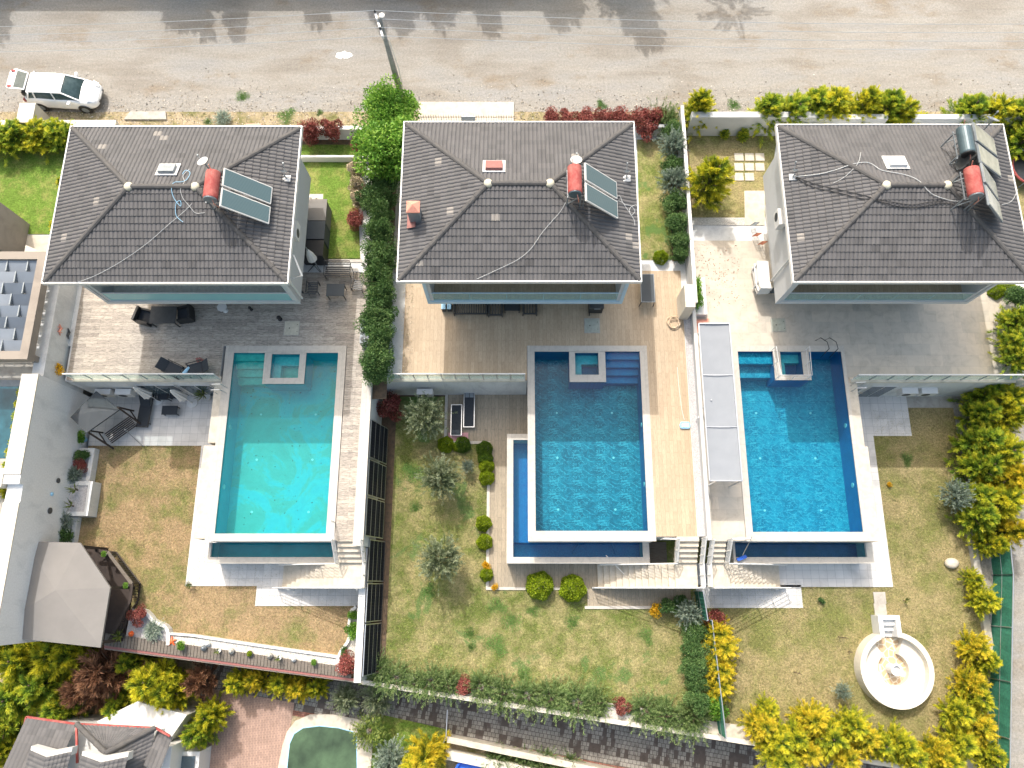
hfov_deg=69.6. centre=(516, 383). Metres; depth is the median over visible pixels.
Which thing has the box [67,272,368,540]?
grey terrace paving
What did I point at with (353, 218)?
red shrub
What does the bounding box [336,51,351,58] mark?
lime patch
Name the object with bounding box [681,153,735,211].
golden conifer
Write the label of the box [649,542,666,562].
sunken pit floor
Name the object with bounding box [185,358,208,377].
garden chair
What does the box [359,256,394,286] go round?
laurel shrub
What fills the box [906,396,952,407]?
concrete path
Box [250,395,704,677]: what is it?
ground
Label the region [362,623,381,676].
fence panel
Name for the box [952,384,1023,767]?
gravel lane
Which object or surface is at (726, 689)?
yellow conifer
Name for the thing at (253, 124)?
paving slab
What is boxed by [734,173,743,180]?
stepping slab
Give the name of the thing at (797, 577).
white tile paving
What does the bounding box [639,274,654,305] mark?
garden table
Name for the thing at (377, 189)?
laurel shrub
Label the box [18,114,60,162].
golden conifer
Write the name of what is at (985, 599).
golden conifer
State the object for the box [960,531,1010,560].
hedge conifer
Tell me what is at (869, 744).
golden conifer
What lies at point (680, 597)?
dark shrub
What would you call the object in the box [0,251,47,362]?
pergola
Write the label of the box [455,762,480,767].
paddling pool
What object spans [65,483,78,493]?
agave
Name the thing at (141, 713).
side terrace
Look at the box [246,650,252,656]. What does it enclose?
potted plant
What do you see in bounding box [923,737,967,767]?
golden conifer
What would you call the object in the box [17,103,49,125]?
gate pillar
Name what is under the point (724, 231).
terrace ground
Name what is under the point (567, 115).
red shrub
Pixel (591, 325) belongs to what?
access cover
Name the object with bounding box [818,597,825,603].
dark tuft
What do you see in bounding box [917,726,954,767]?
golden conifer
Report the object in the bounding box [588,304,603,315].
barbecue
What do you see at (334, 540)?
stair railing
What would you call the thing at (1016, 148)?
golden conifer
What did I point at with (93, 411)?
canopy swing
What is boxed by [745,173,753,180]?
stepping slab
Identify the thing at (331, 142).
verge planting bed
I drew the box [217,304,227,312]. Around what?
side table
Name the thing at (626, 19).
overhead wire
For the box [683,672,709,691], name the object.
hedge shrub
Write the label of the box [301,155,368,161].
garden kerb wall
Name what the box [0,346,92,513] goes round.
neighbour terrace
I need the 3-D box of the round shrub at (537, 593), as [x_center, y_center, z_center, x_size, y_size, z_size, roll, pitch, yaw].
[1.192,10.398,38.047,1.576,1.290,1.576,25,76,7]
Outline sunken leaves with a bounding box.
[233,371,334,531]
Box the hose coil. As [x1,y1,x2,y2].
[666,316,681,329]
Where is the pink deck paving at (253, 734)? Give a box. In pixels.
[199,689,293,767]
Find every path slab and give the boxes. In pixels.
[873,592,886,603]
[873,603,886,614]
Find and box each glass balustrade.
[62,373,221,381]
[386,373,524,381]
[849,374,1023,382]
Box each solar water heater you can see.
[203,164,272,223]
[566,159,617,218]
[940,120,1000,177]
[950,161,1002,222]
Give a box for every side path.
[309,194,322,198]
[392,184,399,272]
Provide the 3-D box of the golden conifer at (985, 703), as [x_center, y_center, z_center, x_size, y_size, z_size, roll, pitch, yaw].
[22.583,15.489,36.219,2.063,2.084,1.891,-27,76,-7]
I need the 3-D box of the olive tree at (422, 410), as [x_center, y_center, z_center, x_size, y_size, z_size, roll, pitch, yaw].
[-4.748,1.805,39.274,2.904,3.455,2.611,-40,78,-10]
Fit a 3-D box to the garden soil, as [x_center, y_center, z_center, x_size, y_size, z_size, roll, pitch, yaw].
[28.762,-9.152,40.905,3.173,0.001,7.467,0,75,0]
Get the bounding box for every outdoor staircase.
[276,541,366,588]
[592,537,698,588]
[707,541,785,588]
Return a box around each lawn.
[0,148,65,233]
[78,446,357,676]
[301,145,359,258]
[371,714,447,767]
[385,397,711,720]
[637,140,671,259]
[688,136,775,218]
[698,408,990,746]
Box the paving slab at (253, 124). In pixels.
[246,124,261,125]
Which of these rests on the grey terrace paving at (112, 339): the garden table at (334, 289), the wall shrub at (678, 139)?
the garden table at (334, 289)
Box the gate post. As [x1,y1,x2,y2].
[443,706,449,742]
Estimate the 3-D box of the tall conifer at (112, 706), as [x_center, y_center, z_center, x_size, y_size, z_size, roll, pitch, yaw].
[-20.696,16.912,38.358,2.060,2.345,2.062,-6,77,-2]
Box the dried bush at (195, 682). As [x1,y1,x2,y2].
[180,661,218,699]
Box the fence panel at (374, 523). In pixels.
[365,497,384,538]
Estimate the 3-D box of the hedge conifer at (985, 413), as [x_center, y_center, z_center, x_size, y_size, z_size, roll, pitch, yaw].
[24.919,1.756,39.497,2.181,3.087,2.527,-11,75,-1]
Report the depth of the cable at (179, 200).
32.86 m
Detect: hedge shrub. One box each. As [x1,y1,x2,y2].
[670,596,703,632]
[678,701,715,739]
[679,631,710,656]
[680,652,708,680]
[681,619,709,640]
[681,688,709,717]
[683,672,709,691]
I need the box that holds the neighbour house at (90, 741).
[3,714,187,767]
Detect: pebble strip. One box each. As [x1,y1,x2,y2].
[684,316,704,536]
[693,218,744,224]
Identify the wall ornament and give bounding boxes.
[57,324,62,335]
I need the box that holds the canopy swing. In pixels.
[71,391,144,448]
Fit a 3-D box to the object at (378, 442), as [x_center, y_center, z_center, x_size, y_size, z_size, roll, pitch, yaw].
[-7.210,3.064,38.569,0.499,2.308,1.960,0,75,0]
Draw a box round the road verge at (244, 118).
[0,112,951,125]
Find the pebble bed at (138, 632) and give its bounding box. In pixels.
[126,609,166,641]
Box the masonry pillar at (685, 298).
[676,284,694,319]
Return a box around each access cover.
[283,321,299,335]
[584,318,599,332]
[770,318,786,331]
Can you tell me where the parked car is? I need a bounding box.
[6,68,103,113]
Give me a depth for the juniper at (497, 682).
36.79 m
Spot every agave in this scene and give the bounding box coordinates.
[63,498,73,511]
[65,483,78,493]
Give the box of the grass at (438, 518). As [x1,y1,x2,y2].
[393,441,486,587]
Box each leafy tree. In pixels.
[347,112,420,182]
[352,73,422,127]
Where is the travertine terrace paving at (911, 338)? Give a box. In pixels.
[693,241,1023,540]
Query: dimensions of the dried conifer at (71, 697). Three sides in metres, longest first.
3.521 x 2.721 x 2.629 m
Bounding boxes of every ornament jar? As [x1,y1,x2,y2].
[228,648,233,653]
[267,652,272,658]
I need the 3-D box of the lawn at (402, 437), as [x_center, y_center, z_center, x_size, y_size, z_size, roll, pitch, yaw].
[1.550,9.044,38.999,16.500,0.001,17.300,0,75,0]
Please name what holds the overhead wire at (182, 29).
attached to the utility pole
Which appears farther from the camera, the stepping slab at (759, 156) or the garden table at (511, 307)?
the stepping slab at (759, 156)
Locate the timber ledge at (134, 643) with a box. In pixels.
[104,633,351,677]
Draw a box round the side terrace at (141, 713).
[97,701,211,767]
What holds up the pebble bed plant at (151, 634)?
on the pebble bed at (138, 632)
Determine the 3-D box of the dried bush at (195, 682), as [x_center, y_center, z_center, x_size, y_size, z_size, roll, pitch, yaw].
[-16.474,15.425,38.286,2.041,3.326,1.972,21,78,2]
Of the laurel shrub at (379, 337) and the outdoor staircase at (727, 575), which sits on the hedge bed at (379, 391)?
the laurel shrub at (379, 337)
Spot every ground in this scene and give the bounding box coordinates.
[0,655,620,767]
[8,137,1023,543]
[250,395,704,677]
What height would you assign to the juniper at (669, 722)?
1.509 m
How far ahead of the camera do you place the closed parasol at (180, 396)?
39.82 m
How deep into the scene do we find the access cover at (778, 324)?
39.22 m
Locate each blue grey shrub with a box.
[367,734,408,767]
[368,753,396,767]
[459,458,475,472]
[829,678,854,701]
[935,478,975,513]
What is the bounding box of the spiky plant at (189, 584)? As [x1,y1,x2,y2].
[184,581,191,589]
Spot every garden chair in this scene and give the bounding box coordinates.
[155,357,184,379]
[155,393,171,400]
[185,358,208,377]
[304,281,320,294]
[350,271,364,292]
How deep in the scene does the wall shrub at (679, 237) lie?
39.35 m
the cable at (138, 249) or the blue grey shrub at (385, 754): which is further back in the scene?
the blue grey shrub at (385, 754)
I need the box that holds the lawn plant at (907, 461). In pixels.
[897,451,912,466]
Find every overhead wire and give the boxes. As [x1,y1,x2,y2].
[0,10,373,26]
[0,27,378,43]
[10,19,368,34]
[11,36,375,51]
[375,10,853,23]
[381,27,874,40]
[388,19,1023,32]
[392,36,1023,49]
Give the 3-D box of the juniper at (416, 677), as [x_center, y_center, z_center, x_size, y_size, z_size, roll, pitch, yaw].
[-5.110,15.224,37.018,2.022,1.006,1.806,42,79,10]
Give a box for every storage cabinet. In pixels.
[304,240,328,264]
[306,221,329,248]
[307,199,331,230]
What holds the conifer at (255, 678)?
on the ground at (185, 664)
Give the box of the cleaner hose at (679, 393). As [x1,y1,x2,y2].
[677,367,684,419]
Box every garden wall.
[0,120,120,125]
[302,126,365,139]
[447,733,613,767]
[635,124,666,136]
[686,112,816,135]
[813,114,1022,135]
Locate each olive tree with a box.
[399,392,456,441]
[412,530,465,596]
[414,450,464,505]
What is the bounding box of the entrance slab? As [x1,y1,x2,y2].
[124,111,166,119]
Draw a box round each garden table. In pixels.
[149,306,179,326]
[161,406,179,415]
[326,284,346,299]
[504,304,519,310]
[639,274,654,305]
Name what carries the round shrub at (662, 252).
on the side garden lawn at (653, 228)
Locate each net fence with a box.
[693,590,708,620]
[706,619,726,738]
[980,421,1013,767]
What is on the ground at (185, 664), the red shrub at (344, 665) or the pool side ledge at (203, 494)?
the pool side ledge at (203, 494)
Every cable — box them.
[76,205,190,282]
[171,170,189,221]
[477,202,565,278]
[794,162,967,200]
[795,176,941,204]
[796,178,964,207]
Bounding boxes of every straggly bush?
[327,681,362,717]
[357,685,402,719]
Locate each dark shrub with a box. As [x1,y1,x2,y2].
[658,598,679,614]
[673,594,690,611]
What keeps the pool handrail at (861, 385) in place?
on the pool side ledge at (868, 495)
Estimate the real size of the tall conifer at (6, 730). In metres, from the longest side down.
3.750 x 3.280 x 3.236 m
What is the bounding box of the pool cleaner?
[679,422,690,428]
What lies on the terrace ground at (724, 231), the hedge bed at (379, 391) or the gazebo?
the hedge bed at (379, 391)
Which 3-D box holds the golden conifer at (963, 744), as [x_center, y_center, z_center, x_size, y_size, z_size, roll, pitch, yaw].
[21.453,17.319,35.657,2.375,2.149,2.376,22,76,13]
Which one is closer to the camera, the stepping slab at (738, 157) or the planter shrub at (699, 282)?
the planter shrub at (699, 282)
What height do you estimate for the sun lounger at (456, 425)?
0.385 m
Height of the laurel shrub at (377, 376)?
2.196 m
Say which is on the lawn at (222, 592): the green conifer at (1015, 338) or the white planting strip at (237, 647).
the white planting strip at (237, 647)
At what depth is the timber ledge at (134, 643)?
37.32 m
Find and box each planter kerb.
[140,609,172,644]
[170,632,338,657]
[337,605,357,670]
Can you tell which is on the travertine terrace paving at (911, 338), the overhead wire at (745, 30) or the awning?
the awning
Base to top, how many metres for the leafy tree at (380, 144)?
4.444 m
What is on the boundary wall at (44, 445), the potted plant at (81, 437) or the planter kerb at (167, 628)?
the potted plant at (81, 437)
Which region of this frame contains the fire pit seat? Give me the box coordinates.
[854,615,934,709]
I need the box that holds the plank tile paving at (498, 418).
[447,390,690,605]
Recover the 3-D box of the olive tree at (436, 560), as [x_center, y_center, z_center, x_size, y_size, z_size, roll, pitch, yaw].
[-3.830,9.009,37.347,2.675,3.336,2.975,-27,76,-7]
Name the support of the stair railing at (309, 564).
on the outdoor staircase at (346, 571)
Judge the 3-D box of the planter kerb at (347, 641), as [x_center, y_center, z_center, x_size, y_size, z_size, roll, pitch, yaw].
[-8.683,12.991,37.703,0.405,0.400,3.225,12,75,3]
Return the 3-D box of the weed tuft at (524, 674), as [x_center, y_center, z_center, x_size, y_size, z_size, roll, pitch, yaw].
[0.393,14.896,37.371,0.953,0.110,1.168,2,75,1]
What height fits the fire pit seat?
0.800 m
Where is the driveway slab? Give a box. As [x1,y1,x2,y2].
[418,102,513,120]
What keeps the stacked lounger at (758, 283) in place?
on the stacked lounger at (755, 277)
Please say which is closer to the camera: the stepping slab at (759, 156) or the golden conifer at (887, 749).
the golden conifer at (887, 749)
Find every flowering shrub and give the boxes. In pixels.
[346,161,365,175]
[348,173,365,190]
[350,190,365,207]
[359,324,368,347]
[482,561,491,568]
[649,603,661,619]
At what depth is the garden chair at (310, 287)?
39.32 m
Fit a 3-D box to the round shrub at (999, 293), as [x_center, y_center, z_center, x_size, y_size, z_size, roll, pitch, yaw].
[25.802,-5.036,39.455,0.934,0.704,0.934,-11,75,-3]
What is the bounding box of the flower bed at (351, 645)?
[340,608,357,663]
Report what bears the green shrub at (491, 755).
on the ground at (185, 664)
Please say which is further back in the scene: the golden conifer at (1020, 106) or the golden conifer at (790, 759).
the golden conifer at (1020, 106)
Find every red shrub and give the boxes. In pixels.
[126,603,146,627]
[297,117,324,146]
[319,118,343,141]
[335,649,354,675]
[346,207,363,231]
[350,135,358,151]
[376,389,403,422]
[456,674,471,695]
[543,106,559,120]
[558,108,579,120]
[578,105,595,120]
[593,106,614,120]
[610,105,629,120]
[612,696,632,716]
[626,105,649,132]
[635,117,658,142]
[644,106,666,123]
[703,608,726,624]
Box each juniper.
[352,646,401,696]
[372,654,416,703]
[393,662,433,705]
[408,652,452,707]
[429,660,468,711]
[463,664,500,711]
[474,666,533,722]
[506,672,548,723]
[525,673,576,726]
[550,674,608,734]
[572,683,621,725]
[623,686,671,736]
[642,689,692,746]
[669,691,711,753]
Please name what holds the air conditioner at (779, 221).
attached to the villa at (826, 247)
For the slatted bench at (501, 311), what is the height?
0.850 m
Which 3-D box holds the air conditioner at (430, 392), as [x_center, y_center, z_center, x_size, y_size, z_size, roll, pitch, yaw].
[-4.950,0.448,39.943,0.850,0.650,0.426,0,75,0]
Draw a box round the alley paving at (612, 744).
[200,663,891,767]
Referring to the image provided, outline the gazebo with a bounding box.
[22,542,140,647]
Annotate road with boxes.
[0,0,1023,111]
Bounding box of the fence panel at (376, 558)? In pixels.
[367,539,384,581]
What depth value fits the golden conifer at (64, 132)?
40.69 m
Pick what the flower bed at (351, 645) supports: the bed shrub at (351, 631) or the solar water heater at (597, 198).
the bed shrub at (351, 631)
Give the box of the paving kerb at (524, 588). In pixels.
[444,395,680,608]
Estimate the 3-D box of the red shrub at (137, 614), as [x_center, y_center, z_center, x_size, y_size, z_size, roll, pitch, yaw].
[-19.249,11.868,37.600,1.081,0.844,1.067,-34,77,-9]
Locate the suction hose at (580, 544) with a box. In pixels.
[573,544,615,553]
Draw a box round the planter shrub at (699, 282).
[695,276,703,308]
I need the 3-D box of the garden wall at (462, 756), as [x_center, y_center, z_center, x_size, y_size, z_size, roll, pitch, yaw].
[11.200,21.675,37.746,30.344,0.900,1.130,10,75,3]
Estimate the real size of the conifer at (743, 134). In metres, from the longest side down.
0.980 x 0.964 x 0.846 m
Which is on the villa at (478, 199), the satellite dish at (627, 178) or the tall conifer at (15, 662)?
the satellite dish at (627, 178)
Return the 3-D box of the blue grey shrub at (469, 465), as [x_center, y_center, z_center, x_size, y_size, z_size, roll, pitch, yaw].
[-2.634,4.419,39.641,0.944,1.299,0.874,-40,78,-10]
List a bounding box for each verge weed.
[210,109,232,125]
[234,89,249,102]
[277,107,295,125]
[596,98,606,109]
[727,99,738,111]
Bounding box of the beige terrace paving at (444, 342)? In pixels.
[402,271,697,536]
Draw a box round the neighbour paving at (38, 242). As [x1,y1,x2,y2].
[26,235,49,250]
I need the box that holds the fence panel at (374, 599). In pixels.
[365,583,382,621]
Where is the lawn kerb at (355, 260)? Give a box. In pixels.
[328,259,361,261]
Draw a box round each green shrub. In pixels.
[476,742,514,767]
[510,743,540,767]
[529,744,560,767]
[559,746,585,767]
[706,697,729,721]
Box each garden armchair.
[131,305,151,326]
[176,304,194,323]
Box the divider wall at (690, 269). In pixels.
[677,106,711,540]
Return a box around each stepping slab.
[734,153,743,160]
[734,163,743,170]
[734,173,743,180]
[745,153,753,160]
[745,163,753,170]
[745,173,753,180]
[755,153,764,160]
[755,163,764,170]
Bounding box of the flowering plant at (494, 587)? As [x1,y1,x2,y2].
[491,584,497,590]
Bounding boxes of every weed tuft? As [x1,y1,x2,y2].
[401,460,424,485]
[408,501,423,515]
[420,582,435,599]
[463,626,474,638]
[479,629,510,659]
[485,596,508,614]
[500,606,523,634]
[517,667,531,681]
[524,603,540,618]
[563,614,580,631]
[634,625,653,647]
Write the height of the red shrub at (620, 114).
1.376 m
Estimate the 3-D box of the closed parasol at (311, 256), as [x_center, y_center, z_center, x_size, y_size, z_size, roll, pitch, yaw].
[-10.746,-6.536,38.887,0.511,2.507,0.523,0,75,0]
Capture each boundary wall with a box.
[0,374,89,645]
[32,285,83,393]
[104,646,353,681]
[354,548,372,682]
[361,680,706,737]
[706,733,902,767]
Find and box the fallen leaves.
[694,245,742,307]
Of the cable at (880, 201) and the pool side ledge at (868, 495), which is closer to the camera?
the cable at (880, 201)
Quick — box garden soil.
[1014,175,1023,221]
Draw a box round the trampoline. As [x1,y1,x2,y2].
[1012,155,1023,187]
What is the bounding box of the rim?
[770,346,811,379]
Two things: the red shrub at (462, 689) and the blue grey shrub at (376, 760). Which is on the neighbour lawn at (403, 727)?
the blue grey shrub at (376, 760)
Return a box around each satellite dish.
[197,154,208,168]
[281,162,290,181]
[570,152,581,162]
[623,162,630,181]
[789,161,797,180]
[955,154,969,169]
[983,110,998,129]
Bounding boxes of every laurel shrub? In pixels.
[352,296,398,339]
[354,173,400,212]
[358,345,395,377]
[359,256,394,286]
[360,234,396,270]
[361,216,394,242]
[361,322,396,353]
[361,360,394,386]
[363,195,395,221]
[363,277,396,307]
[368,162,400,189]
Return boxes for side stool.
[441,304,445,311]
[447,304,451,311]
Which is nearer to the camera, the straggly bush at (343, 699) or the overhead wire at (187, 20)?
the overhead wire at (187, 20)
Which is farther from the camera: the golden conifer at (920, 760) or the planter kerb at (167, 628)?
the planter kerb at (167, 628)
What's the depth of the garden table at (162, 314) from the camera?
38.64 m
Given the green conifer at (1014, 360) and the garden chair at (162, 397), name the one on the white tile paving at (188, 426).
the garden chair at (162, 397)
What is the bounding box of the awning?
[697,323,742,486]
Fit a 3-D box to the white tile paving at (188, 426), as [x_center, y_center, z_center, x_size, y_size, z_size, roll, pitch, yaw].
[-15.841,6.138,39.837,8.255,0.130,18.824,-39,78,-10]
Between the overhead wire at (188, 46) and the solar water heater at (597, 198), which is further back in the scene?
the overhead wire at (188, 46)
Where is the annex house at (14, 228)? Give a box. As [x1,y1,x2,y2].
[0,202,29,250]
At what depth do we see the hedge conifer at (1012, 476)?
37.37 m
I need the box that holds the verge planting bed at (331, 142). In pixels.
[302,140,350,144]
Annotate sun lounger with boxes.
[136,395,154,427]
[450,404,461,435]
[463,393,474,426]
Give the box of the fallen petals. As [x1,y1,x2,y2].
[400,285,413,375]
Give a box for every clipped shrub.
[437,436,453,453]
[452,442,460,451]
[454,436,470,453]
[476,440,492,456]
[477,452,493,464]
[478,461,493,472]
[479,469,494,485]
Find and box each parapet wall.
[25,245,38,250]
[353,371,382,547]
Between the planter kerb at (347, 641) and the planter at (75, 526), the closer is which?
the planter kerb at (347, 641)
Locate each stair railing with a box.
[272,587,360,588]
[278,563,338,565]
[330,520,338,562]
[360,539,366,587]
[593,587,704,588]
[598,563,677,565]
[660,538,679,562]
[699,537,706,587]
[706,539,714,587]
[713,587,790,588]
[724,538,750,562]
[724,563,787,565]
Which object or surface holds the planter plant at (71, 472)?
in the planter at (91, 461)
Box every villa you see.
[41,126,310,303]
[396,121,641,303]
[763,124,1023,303]
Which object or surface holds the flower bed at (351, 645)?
in the planter kerb at (347, 641)
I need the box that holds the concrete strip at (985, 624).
[966,529,992,650]
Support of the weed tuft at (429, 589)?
on the lawn at (402, 437)
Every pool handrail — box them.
[211,384,227,393]
[850,382,866,391]
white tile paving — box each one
[88,395,358,605]
[696,396,911,607]
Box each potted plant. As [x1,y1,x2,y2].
[55,363,64,375]
[77,430,87,444]
[110,629,124,642]
[123,582,128,588]
[176,641,185,650]
[193,389,211,399]
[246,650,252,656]
[275,655,281,660]
[310,659,316,665]
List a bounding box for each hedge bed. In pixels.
[372,186,395,398]
[670,136,692,260]
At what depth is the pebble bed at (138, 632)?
37.80 m
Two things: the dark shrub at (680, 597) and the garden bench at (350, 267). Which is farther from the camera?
the garden bench at (350, 267)
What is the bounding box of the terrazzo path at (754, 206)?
[744,191,764,224]
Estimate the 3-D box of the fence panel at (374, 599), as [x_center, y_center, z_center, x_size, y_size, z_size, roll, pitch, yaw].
[-7.211,11.090,37.392,0.499,1.810,1.860,0,75,0]
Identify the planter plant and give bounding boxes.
[58,525,74,542]
[60,511,77,531]
[68,464,84,482]
[72,450,90,460]
[73,458,87,472]
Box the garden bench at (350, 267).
[323,260,352,279]
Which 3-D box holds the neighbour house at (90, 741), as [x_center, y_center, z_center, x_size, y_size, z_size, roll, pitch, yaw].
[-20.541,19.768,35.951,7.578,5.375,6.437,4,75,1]
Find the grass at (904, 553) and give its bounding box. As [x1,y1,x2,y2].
[873,408,983,587]
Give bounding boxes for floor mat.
[448,433,467,440]
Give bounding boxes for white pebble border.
[365,671,707,733]
[707,721,982,767]
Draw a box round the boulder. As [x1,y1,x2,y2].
[944,558,958,568]
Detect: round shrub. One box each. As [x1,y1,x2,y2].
[475,515,491,531]
[476,533,492,550]
[479,568,492,582]
[525,571,553,600]
[558,574,586,602]
[652,249,667,264]
[987,284,1005,299]
[1003,284,1014,296]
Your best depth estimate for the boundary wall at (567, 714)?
36.69 m
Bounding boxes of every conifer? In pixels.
[0,118,43,155]
[0,120,23,166]
[0,642,32,660]
[0,642,48,691]
[0,670,41,726]
[0,710,32,746]
[0,733,16,767]
[10,668,76,711]
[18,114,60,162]
[25,641,99,687]
[35,116,76,151]
[38,685,88,719]
[46,643,109,680]
[56,667,117,718]
[58,122,76,148]
[70,644,146,699]
[99,687,134,719]
[114,652,157,678]
[123,657,188,707]
[147,667,201,714]
[179,712,223,749]
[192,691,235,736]
[221,667,249,698]
[243,669,271,697]
[262,671,293,701]
[284,675,310,704]
[305,677,332,700]
[398,732,437,767]
[402,728,451,767]
[676,87,717,142]
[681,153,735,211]
[700,613,734,647]
[702,632,742,669]
[705,658,736,684]
[705,669,736,704]
[718,129,730,139]
[736,127,750,142]
[736,703,780,749]
[745,92,789,148]
[753,718,794,767]
[754,690,780,721]
[754,746,804,767]
[773,88,811,125]
[776,713,811,754]
[784,697,835,740]
[793,734,825,767]
[800,704,852,764]
[801,84,835,123]
[818,86,863,123]
[823,741,862,767]
[832,702,873,745]
[845,721,882,762]
[848,84,885,123]
[866,724,895,762]
[872,87,907,123]
[877,717,919,765]
[889,741,928,767]
[892,95,921,123]
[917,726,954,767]
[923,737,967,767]
[932,722,981,767]
[933,691,977,730]
[939,90,991,123]
[943,448,1005,485]
[944,478,1001,511]
[945,421,1007,468]
[945,502,1001,542]
[945,681,997,715]
[946,383,1009,416]
[946,662,993,699]
[951,623,993,667]
[954,396,1004,431]
[954,707,999,748]
[956,482,1023,530]
[957,566,986,590]
[959,383,1023,424]
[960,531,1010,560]
[962,427,1023,468]
[963,583,1002,621]
[964,643,1002,677]
[973,402,1023,434]
[973,460,1023,505]
[973,739,1008,767]
[976,516,1023,549]
[979,92,1017,130]
[985,303,1023,333]
[986,323,1023,359]
[988,343,1023,378]
[1001,94,1023,137]
[1002,285,1023,307]
[1006,122,1023,161]
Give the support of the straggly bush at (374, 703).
on the alley paving at (612, 744)
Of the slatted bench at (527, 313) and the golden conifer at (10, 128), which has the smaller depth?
the slatted bench at (527, 313)
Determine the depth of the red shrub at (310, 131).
40.92 m
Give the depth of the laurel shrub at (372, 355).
36.74 m
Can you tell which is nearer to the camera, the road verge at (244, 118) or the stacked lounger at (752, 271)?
the stacked lounger at (752, 271)
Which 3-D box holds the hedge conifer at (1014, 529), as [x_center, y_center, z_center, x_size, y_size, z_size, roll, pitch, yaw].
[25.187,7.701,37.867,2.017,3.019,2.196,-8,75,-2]
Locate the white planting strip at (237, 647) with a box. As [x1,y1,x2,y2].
[171,635,336,670]
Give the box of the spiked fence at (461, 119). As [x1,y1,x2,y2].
[416,115,511,120]
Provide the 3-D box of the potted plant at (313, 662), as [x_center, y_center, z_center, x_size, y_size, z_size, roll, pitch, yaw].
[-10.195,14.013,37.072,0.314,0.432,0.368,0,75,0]
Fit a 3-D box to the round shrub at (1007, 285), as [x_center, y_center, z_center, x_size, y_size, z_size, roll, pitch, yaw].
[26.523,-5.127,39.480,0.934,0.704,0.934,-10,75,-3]
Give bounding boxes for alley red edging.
[200,695,625,767]
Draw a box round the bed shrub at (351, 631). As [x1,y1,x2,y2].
[344,621,356,640]
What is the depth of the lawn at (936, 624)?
38.19 m
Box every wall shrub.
[646,93,679,139]
[652,124,689,160]
[655,166,690,193]
[658,187,686,216]
[659,154,688,178]
[661,118,681,140]
[664,212,687,234]
[664,227,690,251]
[672,244,689,264]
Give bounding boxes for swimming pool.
[0,380,20,457]
[205,346,346,563]
[278,714,372,767]
[507,346,655,563]
[725,346,873,563]
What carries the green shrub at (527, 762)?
on the ground at (185, 664)
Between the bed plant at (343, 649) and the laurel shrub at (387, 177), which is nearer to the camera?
the bed plant at (343, 649)
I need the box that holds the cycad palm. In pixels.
[349,708,390,752]
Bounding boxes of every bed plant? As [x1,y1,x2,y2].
[142,617,164,643]
[341,646,346,657]
[347,611,357,619]
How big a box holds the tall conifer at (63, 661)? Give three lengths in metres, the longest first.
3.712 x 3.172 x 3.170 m
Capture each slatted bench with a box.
[453,304,487,315]
[488,304,502,316]
[522,304,536,315]
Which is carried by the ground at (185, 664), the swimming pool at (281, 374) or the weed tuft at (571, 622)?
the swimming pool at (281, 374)
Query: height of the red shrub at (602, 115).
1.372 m
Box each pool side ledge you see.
[193,382,221,539]
[848,380,879,543]
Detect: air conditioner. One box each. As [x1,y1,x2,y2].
[94,389,115,396]
[114,389,135,396]
[293,220,300,241]
[417,389,433,396]
[773,208,784,229]
[897,388,918,395]
[916,388,937,395]
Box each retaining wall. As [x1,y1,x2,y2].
[66,381,214,395]
[387,382,446,394]
[857,383,1010,396]
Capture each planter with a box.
[65,481,101,516]
[66,517,81,542]
[75,448,99,481]
[695,278,706,316]
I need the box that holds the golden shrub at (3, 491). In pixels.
[0,488,6,498]
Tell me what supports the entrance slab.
on the road verge at (244, 118)
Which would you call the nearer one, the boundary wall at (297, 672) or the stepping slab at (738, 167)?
the boundary wall at (297, 672)
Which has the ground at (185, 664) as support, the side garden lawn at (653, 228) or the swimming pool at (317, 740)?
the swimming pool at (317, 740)
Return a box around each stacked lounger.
[751,267,767,293]
[752,264,768,291]
[755,261,771,288]
[756,262,771,290]
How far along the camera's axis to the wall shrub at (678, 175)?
39.83 m
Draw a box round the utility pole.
[373,10,402,96]
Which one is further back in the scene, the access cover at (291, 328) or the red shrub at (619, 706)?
the access cover at (291, 328)
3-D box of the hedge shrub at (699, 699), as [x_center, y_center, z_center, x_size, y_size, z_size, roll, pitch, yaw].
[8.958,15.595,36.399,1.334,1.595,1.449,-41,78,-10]
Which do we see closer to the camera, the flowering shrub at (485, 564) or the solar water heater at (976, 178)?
the solar water heater at (976, 178)
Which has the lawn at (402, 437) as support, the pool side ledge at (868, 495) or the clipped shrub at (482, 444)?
the clipped shrub at (482, 444)
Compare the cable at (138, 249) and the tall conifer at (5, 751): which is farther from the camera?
the tall conifer at (5, 751)
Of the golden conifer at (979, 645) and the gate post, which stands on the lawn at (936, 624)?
the golden conifer at (979, 645)
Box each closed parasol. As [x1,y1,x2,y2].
[133,387,162,404]
[170,390,197,407]
[305,247,320,271]
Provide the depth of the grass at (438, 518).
39.48 m
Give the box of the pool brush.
[736,537,751,560]
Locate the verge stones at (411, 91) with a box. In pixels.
[0,48,1021,125]
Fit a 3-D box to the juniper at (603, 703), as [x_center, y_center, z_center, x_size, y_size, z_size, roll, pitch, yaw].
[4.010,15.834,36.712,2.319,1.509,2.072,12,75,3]

